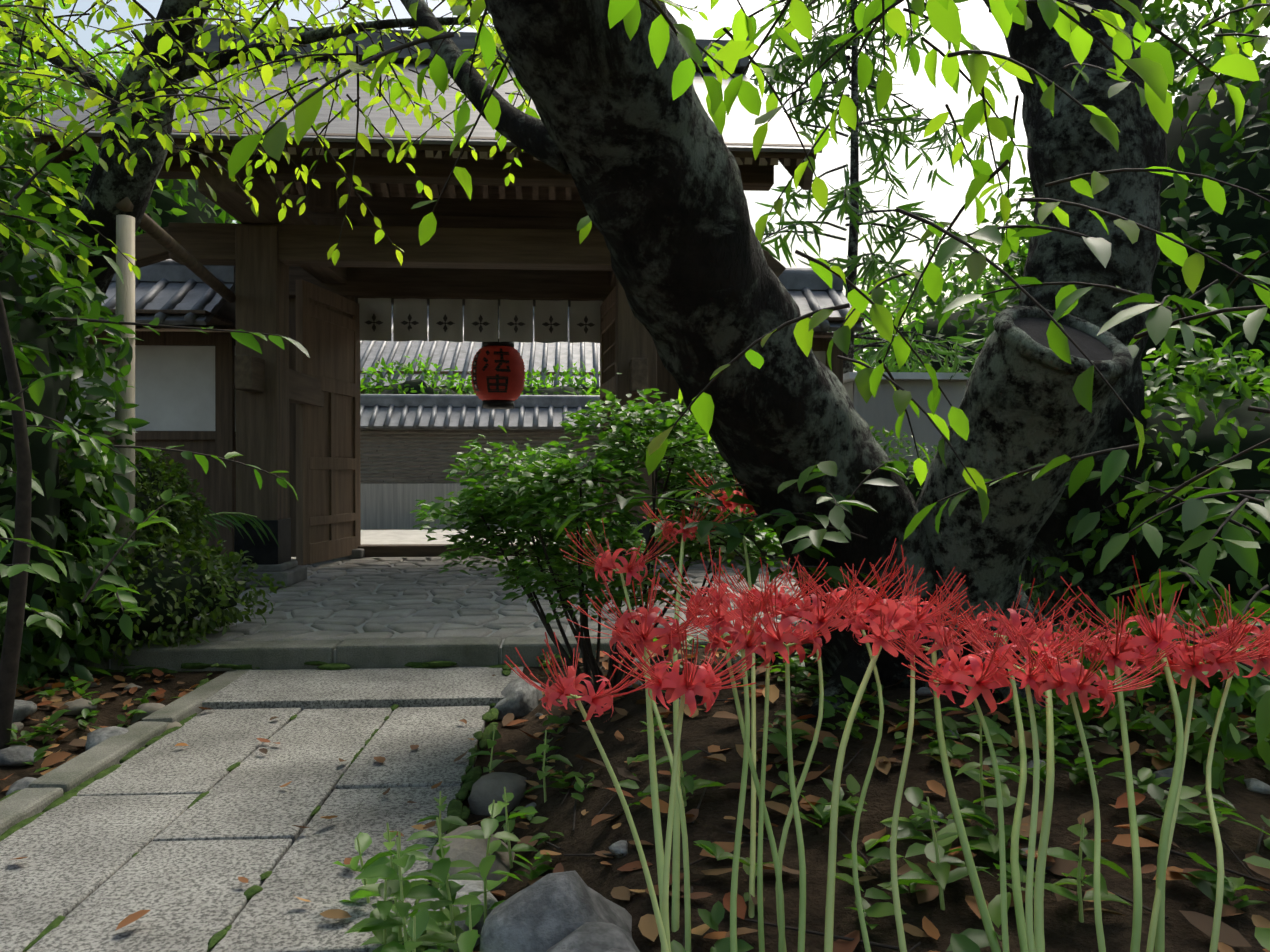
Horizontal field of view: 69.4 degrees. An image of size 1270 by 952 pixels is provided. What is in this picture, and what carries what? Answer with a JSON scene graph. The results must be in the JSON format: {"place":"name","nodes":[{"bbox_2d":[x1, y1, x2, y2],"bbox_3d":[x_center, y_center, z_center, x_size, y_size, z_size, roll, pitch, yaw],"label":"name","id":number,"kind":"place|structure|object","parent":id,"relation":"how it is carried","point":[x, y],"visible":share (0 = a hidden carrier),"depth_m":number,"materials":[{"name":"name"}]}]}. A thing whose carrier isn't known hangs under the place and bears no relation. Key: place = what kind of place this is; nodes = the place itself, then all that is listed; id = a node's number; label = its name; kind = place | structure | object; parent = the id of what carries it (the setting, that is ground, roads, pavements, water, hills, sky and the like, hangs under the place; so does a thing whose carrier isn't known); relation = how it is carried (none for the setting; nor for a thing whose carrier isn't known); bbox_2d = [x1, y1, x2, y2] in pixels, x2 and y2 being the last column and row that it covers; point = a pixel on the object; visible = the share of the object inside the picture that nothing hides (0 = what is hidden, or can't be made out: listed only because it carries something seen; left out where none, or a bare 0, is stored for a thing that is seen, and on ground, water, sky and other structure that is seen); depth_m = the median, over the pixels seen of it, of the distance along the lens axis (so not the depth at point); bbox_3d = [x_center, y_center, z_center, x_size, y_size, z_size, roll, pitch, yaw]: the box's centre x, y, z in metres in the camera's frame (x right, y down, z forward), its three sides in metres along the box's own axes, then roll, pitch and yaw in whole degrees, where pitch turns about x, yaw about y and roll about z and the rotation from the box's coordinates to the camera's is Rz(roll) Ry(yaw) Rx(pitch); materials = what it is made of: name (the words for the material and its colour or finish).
{"place":"outdoors","nodes":[
{"label":"outdoors","id":0,"kind":"place"},
{"bbox_2d":[0,666,523,951],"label":"stone path","id":1,"kind":"structure","parent":0,"point":[87,875],"depth_m":2.34,"materials":[{"name":"stone"}]},
{"bbox_2d":[360,429,715,528],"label":"street wall","id":2,"kind":"structure","parent":0,"point":[468,437],"depth_m":13.82,"materials":[{"name":"beige paint"}]},
{"bbox_2d":[360,398,599,429],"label":"wall roof tiles","id":3,"kind":"object","parent":2,"relation":"on","point":[456,404],"visible":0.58,"depth_m":13.89,"materials":[{"name":"grey tile"}]},
{"bbox_2d":[360,394,599,428],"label":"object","id":4,"kind":"object","parent":3,"relation":"on","point":[462,415],"visible":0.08,"depth_m":13.84,"materials":[{"name":"grey tile"}]},
{"bbox_2d":[360,431,714,481],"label":"wall tile bands","id":5,"kind":"object","parent":2,"relation":"attached to","point":[448,451],"visible":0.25,"depth_m":13.84,"materials":[{"name":"grey tile"}]},
{"bbox_2d":[0,529,1269,951],"bbox_3d":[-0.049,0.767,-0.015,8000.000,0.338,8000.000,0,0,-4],"label":"ground","id":6,"kind":"structure","parent":0,"point":[1066,929],"depth_m":1.93,"materials":[{"name":"soil"}]},
{"bbox_2d":[0,0,241,253],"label":"tree","id":7,"kind":"object","parent":6,"relation":"on","point":[181,200],"visible":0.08,"depth_m":12.33,"materials":[{"name":"green plant"}]},
{"bbox_2d":[0,669,251,835],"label":"path kerb","id":8,"kind":"structure","parent":6,"relation":"on","point":[39,794],"depth_m":2.76,"materials":[{"name":"stone"}]},
{"bbox_2d":[0,69,309,748],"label":"tall shrub","id":9,"kind":"object","parent":6,"relation":"on","point":[39,376],"visible":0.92,"depth_m":3.49,"materials":[{"name":"green plant"}]},
{"bbox_2d":[27,447,285,665],"bbox_3d":[-2.871,0.373,5.190,1.862,1.041,3.293,0,0,-41],"label":"round shrub","id":10,"kind":"object","parent":6,"relation":"on","point":[170,584],"visible":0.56,"depth_m":4.11,"materials":[{"name":"green plant"}]},
{"bbox_2d":[9,682,527,890],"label":"stones","id":11,"kind":"object","parent":6,"relation":"on","point":[487,790],"visible":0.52,"depth_m":2.48,"materials":[{"name":"grey stone"}]},
{"bbox_2d":[0,657,580,951],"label":"moss patches","id":12,"kind":"object","parent":6,"relation":"on","point":[471,777],"visible":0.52,"depth_m":2.73,"materials":[{"name":"green plant"}]},
{"bbox_2d":[0,0,745,391],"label":"cherry tree","id":13,"kind":"object","parent":6,"relation":"on","point":[116,176],"visible":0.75,"depth_m":3.58,"materials":[{"name":"green plant"}]},
{"bbox_2d":[19,529,803,672],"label":"gate terrace","id":14,"kind":"structure","parent":6,"relation":"on","point":[382,612],"depth_m":4.72,"materials":[{"name":"stone"}]},
{"bbox_2d":[114,197,235,647],"bbox_3d":[-2.513,-0.177,5.095,0.128,2.236,2.187,0,0,-12],"label":"wooden post","id":15,"kind":"object","parent":14,"relation":"on","point":[125,243],"visible":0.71,"depth_m":4.10,"materials":[{"name":"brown wood"}]},
{"bbox_2d":[4,15,821,587],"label":"temple gate","id":16,"kind":"structure","parent":6,"relation":"on","point":[496,267],"depth_m":6.35,"materials":[{"name":"brown wood"}]},
{"bbox_2d":[28,259,863,557],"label":"temple wing walls","id":17,"kind":"structure","parent":6,"relation":"on","point":[185,392],"depth_m":8.05,"materials":[{"name":"white paint"}]},
{"bbox_2d":[360,371,599,388],"bbox_3d":[-2.264,-0.692,18.749,14.200,2.860,0.150,0,0,-4],"label":"roof eave","id":18,"kind":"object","parent":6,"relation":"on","point":[460,372],"depth_m":18.57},
{"bbox_2d":[360,305,876,388],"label":"house roof pans","id":19,"kind":"object","parent":18,"relation":"on","point":[476,348],"visible":0.1,"depth_m":19.42,"materials":[{"name":"grey tile"}]},
{"bbox_2d":[360,319,889,388],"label":"house roof rolls","id":20,"kind":"object","parent":19,"relation":"on","point":[469,354],"visible":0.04,"depth_m":19.20,"materials":[{"name":"grey tile"}]},
{"bbox_2d":[360,354,599,394],"bbox_3d":[-1.579,-0.920,16.094,16.163,2.540,2.536,0,0,-4],"label":"street hedge","id":21,"kind":"object","parent":6,"relation":"on","point":[417,385],"visible":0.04,"depth_m":15.74,"materials":[{"name":"green plant"}]},
{"bbox_2d":[360,387,599,394],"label":"house walls","id":22,"kind":"structure","parent":6,"relation":"on","point":[363,391],"depth_m":18.68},
{"bbox_2d":[410,373,788,708],"bbox_3d":[-0.078,0.215,3.083,1.190,1.110,0.960,0,0,-35],"label":"leafy shrub","id":23,"kind":"object","parent":6,"relation":"on","point":[539,499],"visible":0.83,"depth_m":2.90,"materials":[{"name":"green plant"}]},
{"bbox_2d":[0,0,1269,739],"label":"cherry tree","id":24,"kind":"object","parent":6,"relation":"on","point":[626,132],"visible":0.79,"depth_m":2.25,"materials":[{"name":"green plant"}]},
{"bbox_2d":[0,642,1269,951],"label":"fallen leaves","id":25,"kind":"object","parent":6,"relation":"on","point":[928,892],"visible":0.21,"depth_m":1.93,"materials":[{"name":"brown plant"}]},
{"bbox_2d":[0,658,1269,951],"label":"rocks","id":26,"kind":"object","parent":6,"relation":"on","point":[562,912],"visible":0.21,"depth_m":1.47,"materials":[{"name":"grey stone"}]},
{"bbox_2d":[5,635,1269,951],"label":"plants","id":27,"kind":"object","parent":6,"relation":"on","point":[391,931],"visible":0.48,"depth_m":1.70,"materials":[{"name":"green plant"}]},
{"bbox_2d":[603,0,1027,554],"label":"bamboo","id":28,"kind":"object","parent":6,"relation":"on","point":[948,347],"visible":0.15,"depth_m":11.38,"materials":[{"name":"green plant"}]},
{"bbox_2d":[504,469,1269,951],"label":"red spider lilies","id":29,"kind":"object","parent":6,"relation":"on","point":[1044,671],"visible":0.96,"depth_m":1.49,"materials":[{"name":"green plant"}]},
{"bbox_2d":[843,372,968,473],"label":"wall","id":30,"kind":"structure","parent":6,"relation":"on","point":[878,411],"depth_m":9.79,"materials":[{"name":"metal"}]},
{"bbox_2d":[700,331,1269,951],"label":"shrub","id":31,"kind":"object","parent":6,"relation":"on","point":[1196,435],"visible":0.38,"depth_m":2.69,"materials":[{"name":"green plant"}]},
{"bbox_2d":[903,0,1269,743],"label":"evergreen tree","id":32,"kind":"object","parent":6,"relation":"on","point":[1219,304],"visible":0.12,"depth_m":4.37,"materials":[{"name":"green plant"}]},
{"bbox_2d":[0,0,1269,350],"label":"sky","id":33,"kind":"structure","parent":0,"point":[980,28],"materials":[{"name":"white"}]}
]}

